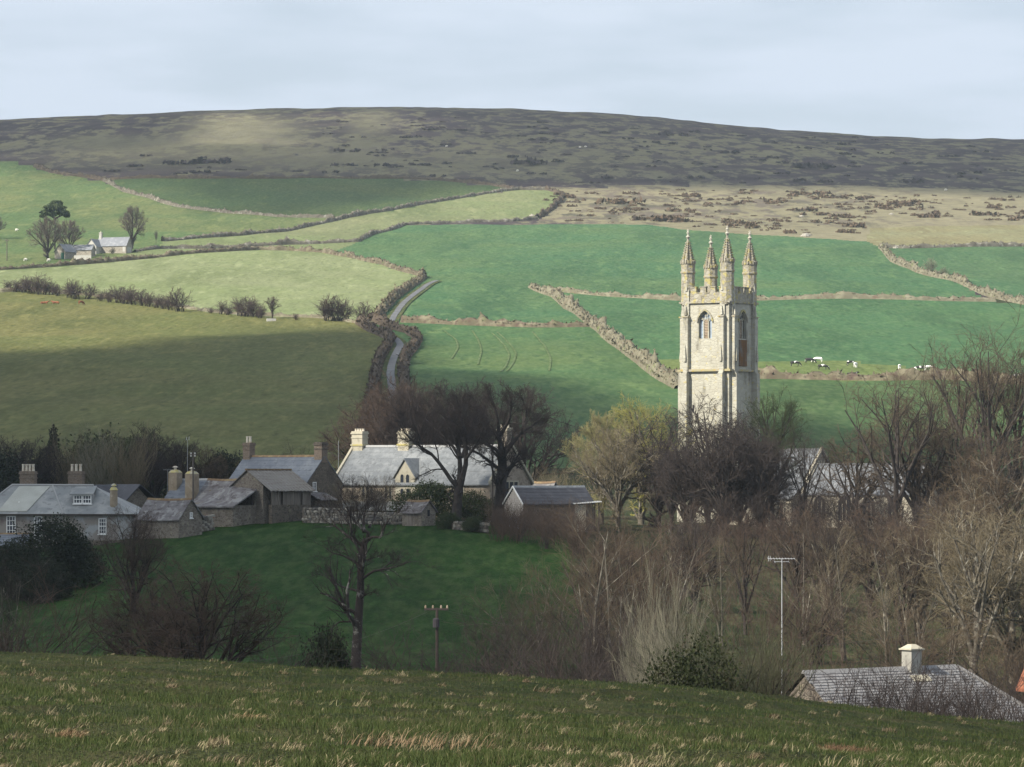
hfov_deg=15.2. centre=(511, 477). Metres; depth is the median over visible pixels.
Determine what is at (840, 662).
undergrowth
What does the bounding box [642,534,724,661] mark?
sapling tree
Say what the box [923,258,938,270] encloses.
thorn bush
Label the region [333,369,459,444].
bare tree
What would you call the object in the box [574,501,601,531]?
porch shed
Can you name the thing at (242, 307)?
thorn bush
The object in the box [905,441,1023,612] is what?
bare tree
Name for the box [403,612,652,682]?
shrub
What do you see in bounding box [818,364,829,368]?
cow
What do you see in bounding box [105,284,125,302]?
thorn bush
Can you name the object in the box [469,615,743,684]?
shrub
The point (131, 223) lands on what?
bare tree
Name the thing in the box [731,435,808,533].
bare tree
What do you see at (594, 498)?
shrub
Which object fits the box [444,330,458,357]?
wheel track
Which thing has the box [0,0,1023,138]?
sky
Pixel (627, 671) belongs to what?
shrub
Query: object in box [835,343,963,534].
bare tree
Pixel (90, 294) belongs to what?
thorn bush
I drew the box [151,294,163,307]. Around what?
thorn bush
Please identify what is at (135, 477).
shrub
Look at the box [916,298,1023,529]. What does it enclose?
bare tree
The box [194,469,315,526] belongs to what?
stone barn
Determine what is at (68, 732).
dry grass tufts
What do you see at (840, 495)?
window
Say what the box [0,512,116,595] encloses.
evergreen bush
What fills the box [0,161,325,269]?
field
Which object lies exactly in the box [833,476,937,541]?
shrub
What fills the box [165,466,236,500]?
old cottage
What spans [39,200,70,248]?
pine tree
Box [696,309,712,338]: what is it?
belfry window
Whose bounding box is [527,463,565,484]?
shrub
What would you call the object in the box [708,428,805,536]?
bare tree
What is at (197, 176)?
field wall
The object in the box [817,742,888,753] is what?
dead bracken
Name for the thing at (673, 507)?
bare tree
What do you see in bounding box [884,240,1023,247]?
field wall
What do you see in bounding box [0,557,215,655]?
shrub
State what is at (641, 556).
bare tree
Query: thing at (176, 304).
thorn bush
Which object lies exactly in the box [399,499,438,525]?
stone hut
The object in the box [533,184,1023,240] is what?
rough grazing field
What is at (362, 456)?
long house
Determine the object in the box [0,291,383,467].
field
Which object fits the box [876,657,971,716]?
coppice tree
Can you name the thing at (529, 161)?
heather scrub
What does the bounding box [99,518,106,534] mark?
window
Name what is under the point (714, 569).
bare tree
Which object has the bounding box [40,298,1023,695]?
valley ground
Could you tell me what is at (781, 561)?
aerial mast
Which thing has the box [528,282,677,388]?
hedge bank
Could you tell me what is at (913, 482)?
bare tree
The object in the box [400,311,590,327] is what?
hedge bank
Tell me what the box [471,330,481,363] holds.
wheel track
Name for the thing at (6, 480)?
evergreen bush
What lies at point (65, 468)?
shrub
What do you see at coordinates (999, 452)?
bare tree
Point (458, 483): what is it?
bare tree
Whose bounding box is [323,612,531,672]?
shrub
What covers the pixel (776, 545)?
shrub
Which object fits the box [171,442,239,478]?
bare tree
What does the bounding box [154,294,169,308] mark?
thorn bush
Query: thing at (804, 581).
sapling tree
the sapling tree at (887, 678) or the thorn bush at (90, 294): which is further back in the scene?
the thorn bush at (90, 294)
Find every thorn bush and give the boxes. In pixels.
[3,279,13,287]
[8,279,24,291]
[16,276,30,292]
[17,275,35,293]
[27,272,51,294]
[35,279,52,294]
[42,281,56,294]
[49,283,63,295]
[60,278,84,298]
[62,281,76,297]
[80,283,100,298]
[93,291,105,300]
[102,288,111,301]
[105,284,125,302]
[117,285,137,303]
[123,290,141,304]
[131,288,154,305]
[141,291,156,306]
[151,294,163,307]
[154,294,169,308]
[161,294,179,309]
[162,286,197,311]
[204,306,214,312]
[215,299,228,313]
[223,305,232,314]
[229,296,246,315]
[229,296,263,316]
[243,299,267,316]
[254,305,266,317]
[313,295,341,320]
[318,293,351,320]
[332,298,355,320]
[349,300,375,317]
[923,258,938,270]
[940,267,950,273]
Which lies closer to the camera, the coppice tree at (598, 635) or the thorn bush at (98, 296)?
the coppice tree at (598, 635)
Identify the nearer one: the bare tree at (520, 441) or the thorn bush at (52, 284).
the bare tree at (520, 441)
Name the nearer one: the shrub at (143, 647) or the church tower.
the shrub at (143, 647)
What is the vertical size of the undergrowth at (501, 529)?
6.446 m
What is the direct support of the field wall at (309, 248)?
on the field at (298, 282)
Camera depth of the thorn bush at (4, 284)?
1342.64 m
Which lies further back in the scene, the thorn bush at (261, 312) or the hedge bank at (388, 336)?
the thorn bush at (261, 312)
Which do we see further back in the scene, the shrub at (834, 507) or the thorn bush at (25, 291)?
the thorn bush at (25, 291)
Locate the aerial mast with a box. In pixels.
[768,556,794,679]
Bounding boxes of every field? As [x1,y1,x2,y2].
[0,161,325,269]
[0,250,415,320]
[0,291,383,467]
[0,652,1023,766]
[107,242,354,262]
[114,178,502,217]
[160,190,558,245]
[337,224,980,327]
[368,322,677,467]
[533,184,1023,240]
[563,292,1023,373]
[658,359,1017,382]
[675,379,1023,467]
[867,225,1023,245]
[889,246,1023,300]
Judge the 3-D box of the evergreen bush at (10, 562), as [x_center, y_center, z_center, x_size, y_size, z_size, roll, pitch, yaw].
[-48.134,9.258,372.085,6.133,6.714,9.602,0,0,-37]
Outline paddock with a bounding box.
[0,521,582,679]
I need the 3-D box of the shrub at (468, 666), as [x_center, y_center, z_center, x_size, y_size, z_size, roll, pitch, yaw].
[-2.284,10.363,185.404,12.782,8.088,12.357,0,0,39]
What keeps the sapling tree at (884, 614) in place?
on the valley ground at (630, 520)
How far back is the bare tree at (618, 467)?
454.45 m
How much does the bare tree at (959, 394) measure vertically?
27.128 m
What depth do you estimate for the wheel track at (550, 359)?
1015.96 m
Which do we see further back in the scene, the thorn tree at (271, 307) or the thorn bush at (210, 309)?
the thorn bush at (210, 309)
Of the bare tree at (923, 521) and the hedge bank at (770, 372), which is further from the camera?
the hedge bank at (770, 372)
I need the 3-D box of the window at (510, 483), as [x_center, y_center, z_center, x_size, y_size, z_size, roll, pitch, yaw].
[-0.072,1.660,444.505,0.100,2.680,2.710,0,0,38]
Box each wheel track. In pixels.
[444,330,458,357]
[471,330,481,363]
[492,333,509,370]
[497,332,516,370]
[532,332,551,370]
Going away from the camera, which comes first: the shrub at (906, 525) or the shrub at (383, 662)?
the shrub at (383, 662)
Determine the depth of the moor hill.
2355.54 m
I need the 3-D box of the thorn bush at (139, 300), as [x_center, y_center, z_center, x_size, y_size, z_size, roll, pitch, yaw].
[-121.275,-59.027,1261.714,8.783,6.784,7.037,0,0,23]
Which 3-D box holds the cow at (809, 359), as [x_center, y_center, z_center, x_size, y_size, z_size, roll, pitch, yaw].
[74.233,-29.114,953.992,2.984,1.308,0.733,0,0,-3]
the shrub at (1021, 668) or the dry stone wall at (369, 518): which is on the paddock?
the dry stone wall at (369, 518)
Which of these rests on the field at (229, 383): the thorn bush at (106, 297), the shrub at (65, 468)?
the thorn bush at (106, 297)
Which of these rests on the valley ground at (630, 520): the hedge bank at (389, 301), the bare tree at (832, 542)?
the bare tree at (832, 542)
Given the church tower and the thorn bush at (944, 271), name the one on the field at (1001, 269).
the thorn bush at (944, 271)
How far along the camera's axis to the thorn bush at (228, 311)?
1209.70 m
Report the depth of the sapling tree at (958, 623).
261.63 m
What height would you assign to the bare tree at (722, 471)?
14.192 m
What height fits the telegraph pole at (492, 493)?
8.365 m
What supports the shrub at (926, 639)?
on the valley ground at (630, 520)
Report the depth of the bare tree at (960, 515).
299.34 m
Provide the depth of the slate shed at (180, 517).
425.18 m
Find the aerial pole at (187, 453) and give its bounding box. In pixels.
[186,437,187,470]
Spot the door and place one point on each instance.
(409, 517)
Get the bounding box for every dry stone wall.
[202,514,214,531]
[301,508,349,523]
[346,512,401,524]
[452,521,488,532]
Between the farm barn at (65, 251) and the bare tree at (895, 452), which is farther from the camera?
the farm barn at (65, 251)
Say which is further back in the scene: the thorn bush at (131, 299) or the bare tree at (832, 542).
the thorn bush at (131, 299)
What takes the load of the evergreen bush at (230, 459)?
on the valley ground at (630, 520)
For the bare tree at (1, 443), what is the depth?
499.19 m
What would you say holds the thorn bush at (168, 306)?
on the field at (229, 383)
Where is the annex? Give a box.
[0,533,32,548]
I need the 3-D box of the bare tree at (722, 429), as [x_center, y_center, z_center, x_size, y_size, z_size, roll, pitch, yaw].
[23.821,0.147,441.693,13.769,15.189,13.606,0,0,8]
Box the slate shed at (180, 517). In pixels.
[137,498,204,538]
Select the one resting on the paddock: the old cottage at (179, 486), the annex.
the annex
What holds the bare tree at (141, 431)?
on the valley ground at (630, 520)
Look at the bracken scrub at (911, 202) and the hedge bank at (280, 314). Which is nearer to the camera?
the hedge bank at (280, 314)
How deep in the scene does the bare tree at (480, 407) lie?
488.83 m
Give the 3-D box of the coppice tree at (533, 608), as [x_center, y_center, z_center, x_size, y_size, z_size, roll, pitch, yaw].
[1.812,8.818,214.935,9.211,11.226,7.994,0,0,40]
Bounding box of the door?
[406,514,412,525]
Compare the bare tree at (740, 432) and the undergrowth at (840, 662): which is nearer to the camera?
the undergrowth at (840, 662)
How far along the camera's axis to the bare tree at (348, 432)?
485.14 m
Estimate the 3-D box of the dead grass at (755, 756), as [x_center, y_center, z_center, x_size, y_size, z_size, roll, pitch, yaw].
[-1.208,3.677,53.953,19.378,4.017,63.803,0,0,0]
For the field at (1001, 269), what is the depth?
1518.60 m
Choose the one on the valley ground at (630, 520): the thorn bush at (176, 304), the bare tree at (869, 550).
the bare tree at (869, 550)
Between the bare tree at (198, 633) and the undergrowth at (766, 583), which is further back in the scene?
the undergrowth at (766, 583)
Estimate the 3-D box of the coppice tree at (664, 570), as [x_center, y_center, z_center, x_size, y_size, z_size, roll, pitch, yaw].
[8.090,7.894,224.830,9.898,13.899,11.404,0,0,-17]
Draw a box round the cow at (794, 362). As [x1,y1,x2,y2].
[790,361,801,365]
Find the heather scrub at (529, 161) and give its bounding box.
[102,117,1023,182]
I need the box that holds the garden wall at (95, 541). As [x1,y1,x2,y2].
[89,540,131,545]
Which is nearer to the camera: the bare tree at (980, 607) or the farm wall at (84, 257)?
the bare tree at (980, 607)
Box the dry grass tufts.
[55,710,494,749]
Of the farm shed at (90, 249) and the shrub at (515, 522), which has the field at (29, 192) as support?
the farm shed at (90, 249)
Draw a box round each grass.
[0,672,897,766]
[1,656,1016,766]
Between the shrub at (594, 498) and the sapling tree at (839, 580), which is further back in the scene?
the shrub at (594, 498)
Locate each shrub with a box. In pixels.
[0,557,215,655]
[18,610,269,661]
[32,413,116,483]
[62,417,142,484]
[87,409,163,487]
[175,616,376,668]
[237,436,332,466]
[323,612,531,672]
[331,472,396,511]
[346,473,401,512]
[353,607,552,677]
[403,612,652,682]
[468,616,664,681]
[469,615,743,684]
[481,508,519,534]
[493,499,555,542]
[504,499,571,548]
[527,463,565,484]
[531,502,608,553]
[534,461,582,485]
[561,480,608,521]
[604,585,680,683]
[610,606,817,694]
[617,584,832,699]
[622,543,712,684]
[658,483,750,535]
[692,476,784,538]
[722,553,922,665]
[725,476,836,539]
[728,500,842,567]
[754,477,862,539]
[783,474,863,529]
[800,581,1006,673]
[801,473,897,541]
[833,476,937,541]
[839,477,945,544]
[868,499,955,568]
[881,586,1023,699]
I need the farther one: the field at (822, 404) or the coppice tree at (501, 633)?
the field at (822, 404)
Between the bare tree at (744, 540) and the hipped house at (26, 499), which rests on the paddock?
the hipped house at (26, 499)
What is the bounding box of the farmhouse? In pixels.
[87,232,132,253]
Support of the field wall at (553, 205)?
on the rough grazing field at (880, 218)
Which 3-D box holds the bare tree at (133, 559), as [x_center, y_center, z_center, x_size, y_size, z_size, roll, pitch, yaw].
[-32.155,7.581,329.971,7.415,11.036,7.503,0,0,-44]
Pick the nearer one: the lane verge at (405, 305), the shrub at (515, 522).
the shrub at (515, 522)
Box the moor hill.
[0,107,1023,297]
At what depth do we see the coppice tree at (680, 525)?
349.71 m
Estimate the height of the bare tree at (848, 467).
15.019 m
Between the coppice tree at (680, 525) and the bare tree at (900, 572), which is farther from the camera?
the coppice tree at (680, 525)
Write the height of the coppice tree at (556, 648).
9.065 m
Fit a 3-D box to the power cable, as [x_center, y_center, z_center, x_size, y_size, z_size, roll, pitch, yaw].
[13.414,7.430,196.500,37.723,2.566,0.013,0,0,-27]
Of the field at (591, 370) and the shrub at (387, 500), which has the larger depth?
the field at (591, 370)
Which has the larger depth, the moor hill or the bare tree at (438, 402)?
the moor hill
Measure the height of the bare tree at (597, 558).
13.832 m
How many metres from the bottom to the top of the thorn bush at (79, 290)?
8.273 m
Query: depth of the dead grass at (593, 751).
28.09 m
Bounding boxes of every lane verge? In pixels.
[382,334,406,393]
[387,280,441,321]
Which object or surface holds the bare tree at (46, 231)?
on the field at (29, 192)
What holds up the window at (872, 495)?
in the church nave
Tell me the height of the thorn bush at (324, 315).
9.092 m
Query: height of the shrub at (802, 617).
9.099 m
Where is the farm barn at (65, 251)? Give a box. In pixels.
[54,244,76,258]
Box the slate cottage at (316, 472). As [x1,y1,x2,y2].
[229,436,343,507]
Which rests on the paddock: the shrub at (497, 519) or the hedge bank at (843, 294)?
the shrub at (497, 519)
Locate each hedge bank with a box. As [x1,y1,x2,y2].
[0,287,373,322]
[355,313,396,427]
[366,310,423,404]
[372,267,426,314]
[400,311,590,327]
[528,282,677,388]
[544,285,995,301]
[667,364,1022,384]
[878,241,1023,304]
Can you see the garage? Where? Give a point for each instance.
(554, 493)
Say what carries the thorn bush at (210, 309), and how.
on the field at (229, 383)
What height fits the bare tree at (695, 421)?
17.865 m
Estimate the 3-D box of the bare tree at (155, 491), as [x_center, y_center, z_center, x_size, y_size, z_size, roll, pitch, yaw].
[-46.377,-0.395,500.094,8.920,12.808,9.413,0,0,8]
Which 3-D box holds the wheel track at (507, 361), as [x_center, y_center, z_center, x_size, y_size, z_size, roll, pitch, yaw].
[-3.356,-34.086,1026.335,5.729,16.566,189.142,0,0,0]
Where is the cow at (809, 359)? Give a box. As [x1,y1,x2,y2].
[805,358,816,362]
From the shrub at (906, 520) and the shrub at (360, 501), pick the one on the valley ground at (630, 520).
the shrub at (906, 520)
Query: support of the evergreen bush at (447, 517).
on the paddock
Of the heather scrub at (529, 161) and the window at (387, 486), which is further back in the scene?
the heather scrub at (529, 161)
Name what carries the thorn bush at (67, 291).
on the field at (229, 383)
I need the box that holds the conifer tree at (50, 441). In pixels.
[43,425,62,483]
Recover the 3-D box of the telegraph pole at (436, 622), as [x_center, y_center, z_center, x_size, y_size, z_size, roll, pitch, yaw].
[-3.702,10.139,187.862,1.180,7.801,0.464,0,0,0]
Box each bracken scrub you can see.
[544,188,883,233]
[792,190,1023,220]
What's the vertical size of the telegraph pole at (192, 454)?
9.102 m
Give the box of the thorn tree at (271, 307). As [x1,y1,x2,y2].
[265,296,279,317]
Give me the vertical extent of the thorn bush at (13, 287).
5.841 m
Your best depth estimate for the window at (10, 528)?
431.43 m
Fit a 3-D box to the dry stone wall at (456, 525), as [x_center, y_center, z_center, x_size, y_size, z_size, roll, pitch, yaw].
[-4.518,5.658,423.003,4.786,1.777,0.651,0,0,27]
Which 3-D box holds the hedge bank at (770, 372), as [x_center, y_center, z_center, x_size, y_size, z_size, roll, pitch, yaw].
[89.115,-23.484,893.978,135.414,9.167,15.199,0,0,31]
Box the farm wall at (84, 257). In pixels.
[74,255,90,259]
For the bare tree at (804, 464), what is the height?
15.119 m
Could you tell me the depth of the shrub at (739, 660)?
134.49 m
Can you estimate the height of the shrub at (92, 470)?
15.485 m
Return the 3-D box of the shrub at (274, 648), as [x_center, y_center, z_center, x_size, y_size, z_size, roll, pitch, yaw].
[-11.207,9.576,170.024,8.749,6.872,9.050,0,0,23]
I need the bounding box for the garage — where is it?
[502,485,594,531]
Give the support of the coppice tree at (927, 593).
on the valley ground at (630, 520)
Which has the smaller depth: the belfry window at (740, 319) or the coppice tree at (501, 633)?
the coppice tree at (501, 633)
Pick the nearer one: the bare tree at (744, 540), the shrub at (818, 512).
the bare tree at (744, 540)
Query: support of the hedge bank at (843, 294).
on the field at (878, 331)
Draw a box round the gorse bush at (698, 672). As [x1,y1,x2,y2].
[631,631,767,694]
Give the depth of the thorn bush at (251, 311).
1194.40 m
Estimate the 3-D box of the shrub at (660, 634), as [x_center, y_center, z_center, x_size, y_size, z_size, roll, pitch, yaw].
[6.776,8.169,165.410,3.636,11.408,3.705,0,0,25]
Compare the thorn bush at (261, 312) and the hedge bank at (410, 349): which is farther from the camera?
the thorn bush at (261, 312)
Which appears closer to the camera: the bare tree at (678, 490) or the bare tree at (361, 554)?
the bare tree at (361, 554)
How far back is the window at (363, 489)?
453.07 m
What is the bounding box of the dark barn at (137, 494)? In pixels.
[94,484,155,507]
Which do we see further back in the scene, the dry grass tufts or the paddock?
the paddock
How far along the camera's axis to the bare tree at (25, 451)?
491.45 m
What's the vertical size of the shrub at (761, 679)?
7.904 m
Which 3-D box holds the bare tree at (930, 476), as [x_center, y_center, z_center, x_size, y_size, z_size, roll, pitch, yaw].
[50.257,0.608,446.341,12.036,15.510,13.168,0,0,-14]
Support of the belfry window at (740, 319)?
in the church tower
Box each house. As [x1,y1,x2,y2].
[0,464,140,547]
[336,425,533,522]
[786,644,1023,721]
[1016,670,1023,691]
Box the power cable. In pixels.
[445,610,1020,648]
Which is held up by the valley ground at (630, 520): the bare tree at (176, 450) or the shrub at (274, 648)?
the bare tree at (176, 450)
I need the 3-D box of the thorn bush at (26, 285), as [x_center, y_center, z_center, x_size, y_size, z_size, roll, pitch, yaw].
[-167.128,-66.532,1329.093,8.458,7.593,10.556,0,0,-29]
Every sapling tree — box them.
[532,495,696,680]
[535,509,677,679]
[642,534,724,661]
[682,530,748,645]
[766,515,853,644]
[801,525,875,659]
[826,528,920,664]
[854,653,926,709]
[921,522,997,663]
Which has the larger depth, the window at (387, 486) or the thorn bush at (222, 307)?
the thorn bush at (222, 307)
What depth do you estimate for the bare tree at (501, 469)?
435.57 m
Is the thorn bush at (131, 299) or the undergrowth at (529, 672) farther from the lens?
the thorn bush at (131, 299)
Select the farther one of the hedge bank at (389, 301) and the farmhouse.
the farmhouse
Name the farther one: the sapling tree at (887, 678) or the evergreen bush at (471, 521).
the evergreen bush at (471, 521)
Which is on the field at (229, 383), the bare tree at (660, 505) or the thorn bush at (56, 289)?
the thorn bush at (56, 289)
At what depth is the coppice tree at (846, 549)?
329.62 m
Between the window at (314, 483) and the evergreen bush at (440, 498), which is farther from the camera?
the window at (314, 483)
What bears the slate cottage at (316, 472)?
on the valley ground at (630, 520)
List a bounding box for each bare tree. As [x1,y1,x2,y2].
[0,217,6,229]
[0,434,67,484]
[0,435,52,482]
[26,215,67,259]
[54,220,86,244]
[75,568,233,658]
[91,502,176,615]
[100,554,302,664]
[118,204,149,248]
[120,422,175,490]
[126,425,185,497]
[146,434,215,485]
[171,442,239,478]
[287,470,444,669]
[315,394,422,469]
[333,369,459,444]
[336,386,433,456]
[368,371,457,444]
[381,379,496,518]
[405,382,478,443]
[424,376,521,443]
[443,379,555,524]
[486,381,589,480]
[549,492,646,666]
[558,410,632,524]
[563,419,663,526]
[587,391,693,524]
[593,499,697,672]
[605,410,702,527]
[634,391,768,531]
[641,438,718,531]
[644,439,691,529]
[648,442,730,533]
[656,511,741,613]
[659,416,776,535]
[680,423,771,536]
[684,410,791,533]
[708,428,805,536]
[712,490,777,634]
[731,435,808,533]
[737,383,813,528]
[742,502,837,612]
[770,497,868,645]
[780,417,833,528]
[798,420,911,538]
[817,499,915,617]
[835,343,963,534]
[840,393,974,534]
[858,493,946,655]
[859,499,965,640]
[883,485,1023,646]
[884,323,1020,496]
[889,491,1009,628]
[894,474,1023,676]
[899,418,1002,522]
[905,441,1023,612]
[915,504,1023,683]
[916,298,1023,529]
[937,422,1023,516]
[958,322,1023,525]
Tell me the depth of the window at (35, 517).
431.01 m
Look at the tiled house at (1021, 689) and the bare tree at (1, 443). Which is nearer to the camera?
the tiled house at (1021, 689)
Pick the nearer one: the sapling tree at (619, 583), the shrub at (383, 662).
the shrub at (383, 662)
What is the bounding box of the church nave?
[730,448,940,527]
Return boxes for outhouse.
[531,481,557,485]
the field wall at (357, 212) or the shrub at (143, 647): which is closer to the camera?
the shrub at (143, 647)
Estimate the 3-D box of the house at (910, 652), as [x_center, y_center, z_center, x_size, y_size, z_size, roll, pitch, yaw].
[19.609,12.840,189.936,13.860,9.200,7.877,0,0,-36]
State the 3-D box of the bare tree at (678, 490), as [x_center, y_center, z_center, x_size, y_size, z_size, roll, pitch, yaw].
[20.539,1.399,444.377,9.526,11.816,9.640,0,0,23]
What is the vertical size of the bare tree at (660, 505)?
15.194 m
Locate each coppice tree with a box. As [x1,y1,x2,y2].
[0,539,67,652]
[439,542,608,677]
[446,575,562,675]
[507,592,620,679]
[534,572,671,683]
[550,497,726,684]
[642,491,740,596]
[787,502,872,615]
[862,512,980,652]
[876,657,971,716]
[936,642,1023,719]
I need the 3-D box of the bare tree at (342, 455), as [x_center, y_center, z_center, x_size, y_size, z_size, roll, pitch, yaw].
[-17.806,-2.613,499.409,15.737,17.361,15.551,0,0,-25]
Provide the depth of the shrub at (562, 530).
398.08 m
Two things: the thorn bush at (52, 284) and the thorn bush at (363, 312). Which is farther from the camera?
the thorn bush at (52, 284)
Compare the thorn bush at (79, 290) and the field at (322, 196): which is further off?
the field at (322, 196)
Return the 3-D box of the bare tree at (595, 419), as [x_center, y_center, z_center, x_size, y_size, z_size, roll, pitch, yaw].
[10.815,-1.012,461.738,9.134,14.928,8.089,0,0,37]
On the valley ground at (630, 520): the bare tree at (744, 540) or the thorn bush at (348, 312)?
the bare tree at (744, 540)
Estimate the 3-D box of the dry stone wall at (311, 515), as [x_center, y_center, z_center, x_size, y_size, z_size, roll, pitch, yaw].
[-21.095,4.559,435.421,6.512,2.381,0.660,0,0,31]
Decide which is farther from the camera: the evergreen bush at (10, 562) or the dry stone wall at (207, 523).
the dry stone wall at (207, 523)
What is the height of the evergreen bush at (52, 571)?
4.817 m
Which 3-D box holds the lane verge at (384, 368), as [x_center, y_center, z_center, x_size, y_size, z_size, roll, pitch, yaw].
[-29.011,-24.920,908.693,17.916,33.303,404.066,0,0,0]
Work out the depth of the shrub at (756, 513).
437.24 m
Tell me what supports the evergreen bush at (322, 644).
on the paddock
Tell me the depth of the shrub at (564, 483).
473.31 m
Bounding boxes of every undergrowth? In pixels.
[449,654,656,684]
[475,492,598,547]
[589,514,822,682]
[668,508,1023,685]
[714,638,1023,701]
[750,634,1023,722]
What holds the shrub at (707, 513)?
on the valley ground at (630, 520)
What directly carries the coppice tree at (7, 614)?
on the paddock
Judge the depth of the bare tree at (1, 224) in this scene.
1662.78 m
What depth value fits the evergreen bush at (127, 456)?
503.40 m
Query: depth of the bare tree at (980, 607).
254.81 m
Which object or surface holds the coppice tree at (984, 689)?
on the valley ground at (630, 520)
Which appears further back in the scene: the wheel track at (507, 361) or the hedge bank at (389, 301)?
the hedge bank at (389, 301)
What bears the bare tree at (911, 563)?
on the valley ground at (630, 520)
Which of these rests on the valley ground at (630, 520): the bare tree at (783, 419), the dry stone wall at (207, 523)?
the bare tree at (783, 419)
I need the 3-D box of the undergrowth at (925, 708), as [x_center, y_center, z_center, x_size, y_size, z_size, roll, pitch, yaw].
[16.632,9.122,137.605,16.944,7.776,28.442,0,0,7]
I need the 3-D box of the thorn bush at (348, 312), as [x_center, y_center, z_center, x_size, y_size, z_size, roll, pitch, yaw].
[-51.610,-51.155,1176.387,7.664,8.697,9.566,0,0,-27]
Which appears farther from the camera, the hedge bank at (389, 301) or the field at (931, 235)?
the field at (931, 235)
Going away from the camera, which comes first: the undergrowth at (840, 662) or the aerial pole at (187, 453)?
the undergrowth at (840, 662)
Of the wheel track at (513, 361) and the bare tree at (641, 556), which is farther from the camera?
the wheel track at (513, 361)
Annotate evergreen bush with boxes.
[0,448,45,492]
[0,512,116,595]
[0,539,42,600]
[10,557,81,604]
[17,422,171,497]
[52,534,106,580]
[202,447,242,478]
[291,617,352,669]
[386,475,474,519]
[433,509,462,528]
[460,515,482,531]
[462,487,494,521]
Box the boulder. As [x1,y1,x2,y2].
[801,233,809,236]
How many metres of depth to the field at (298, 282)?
1415.89 m
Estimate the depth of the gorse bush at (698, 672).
129.81 m
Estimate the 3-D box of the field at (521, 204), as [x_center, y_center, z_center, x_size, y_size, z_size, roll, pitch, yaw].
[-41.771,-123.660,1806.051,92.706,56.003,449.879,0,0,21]
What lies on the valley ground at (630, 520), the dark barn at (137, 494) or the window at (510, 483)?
the dark barn at (137, 494)
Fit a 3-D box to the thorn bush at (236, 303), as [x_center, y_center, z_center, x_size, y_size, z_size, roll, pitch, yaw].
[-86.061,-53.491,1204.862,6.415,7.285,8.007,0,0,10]
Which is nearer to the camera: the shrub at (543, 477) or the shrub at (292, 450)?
the shrub at (543, 477)
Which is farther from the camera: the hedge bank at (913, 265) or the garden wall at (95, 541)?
the hedge bank at (913, 265)
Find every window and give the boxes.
[6,516,15,532]
[34,516,41,535]
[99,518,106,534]
[312,482,317,491]
[360,485,373,499]
[384,486,392,499]
[506,480,518,495]
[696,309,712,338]
[738,309,747,338]
[837,495,850,519]
[862,495,876,519]
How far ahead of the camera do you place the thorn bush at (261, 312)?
1189.66 m
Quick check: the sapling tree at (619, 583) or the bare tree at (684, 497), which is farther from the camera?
the bare tree at (684, 497)
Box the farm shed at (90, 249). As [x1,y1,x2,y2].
[72,244,96,256]
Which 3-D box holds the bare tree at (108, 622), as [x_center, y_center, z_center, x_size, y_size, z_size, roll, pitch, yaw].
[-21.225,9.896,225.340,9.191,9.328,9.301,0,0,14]
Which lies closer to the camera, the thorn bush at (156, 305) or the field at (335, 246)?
the thorn bush at (156, 305)
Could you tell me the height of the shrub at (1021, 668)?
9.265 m
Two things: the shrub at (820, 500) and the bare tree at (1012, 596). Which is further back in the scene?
the shrub at (820, 500)
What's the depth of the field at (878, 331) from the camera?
1148.78 m
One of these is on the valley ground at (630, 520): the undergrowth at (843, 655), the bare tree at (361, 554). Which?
the undergrowth at (843, 655)
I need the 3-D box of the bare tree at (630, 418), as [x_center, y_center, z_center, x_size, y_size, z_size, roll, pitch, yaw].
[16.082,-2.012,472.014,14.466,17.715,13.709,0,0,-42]
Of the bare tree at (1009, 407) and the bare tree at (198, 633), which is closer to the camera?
the bare tree at (198, 633)
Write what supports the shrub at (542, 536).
on the paddock
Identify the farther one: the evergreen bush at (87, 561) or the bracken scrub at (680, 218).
the bracken scrub at (680, 218)
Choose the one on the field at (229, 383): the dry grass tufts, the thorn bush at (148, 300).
the thorn bush at (148, 300)
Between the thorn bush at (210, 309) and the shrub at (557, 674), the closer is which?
the shrub at (557, 674)
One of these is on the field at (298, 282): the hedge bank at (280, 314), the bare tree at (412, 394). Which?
the hedge bank at (280, 314)
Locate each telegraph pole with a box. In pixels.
[189,452,196,500]
[424,605,447,670]
[492,475,492,515]
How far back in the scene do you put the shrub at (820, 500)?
449.11 m
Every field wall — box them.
[0,245,419,275]
[33,163,514,187]
[103,178,334,217]
[132,215,537,251]
[161,186,544,241]
[535,185,564,217]
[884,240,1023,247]
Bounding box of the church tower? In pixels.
[677,225,759,522]
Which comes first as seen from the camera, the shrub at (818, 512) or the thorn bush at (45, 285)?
the shrub at (818, 512)
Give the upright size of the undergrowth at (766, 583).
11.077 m
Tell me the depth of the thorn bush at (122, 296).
1273.93 m
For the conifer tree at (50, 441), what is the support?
on the valley ground at (630, 520)
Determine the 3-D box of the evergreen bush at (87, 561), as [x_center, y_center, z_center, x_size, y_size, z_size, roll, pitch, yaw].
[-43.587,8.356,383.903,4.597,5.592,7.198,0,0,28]
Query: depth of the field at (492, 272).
1493.46 m
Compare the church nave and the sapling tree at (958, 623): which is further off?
the church nave
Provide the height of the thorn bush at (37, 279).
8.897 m
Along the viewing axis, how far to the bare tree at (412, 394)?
476.71 m
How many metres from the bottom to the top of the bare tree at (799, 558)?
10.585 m
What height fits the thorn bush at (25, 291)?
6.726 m
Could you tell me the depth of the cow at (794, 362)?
941.53 m
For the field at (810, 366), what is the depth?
941.74 m

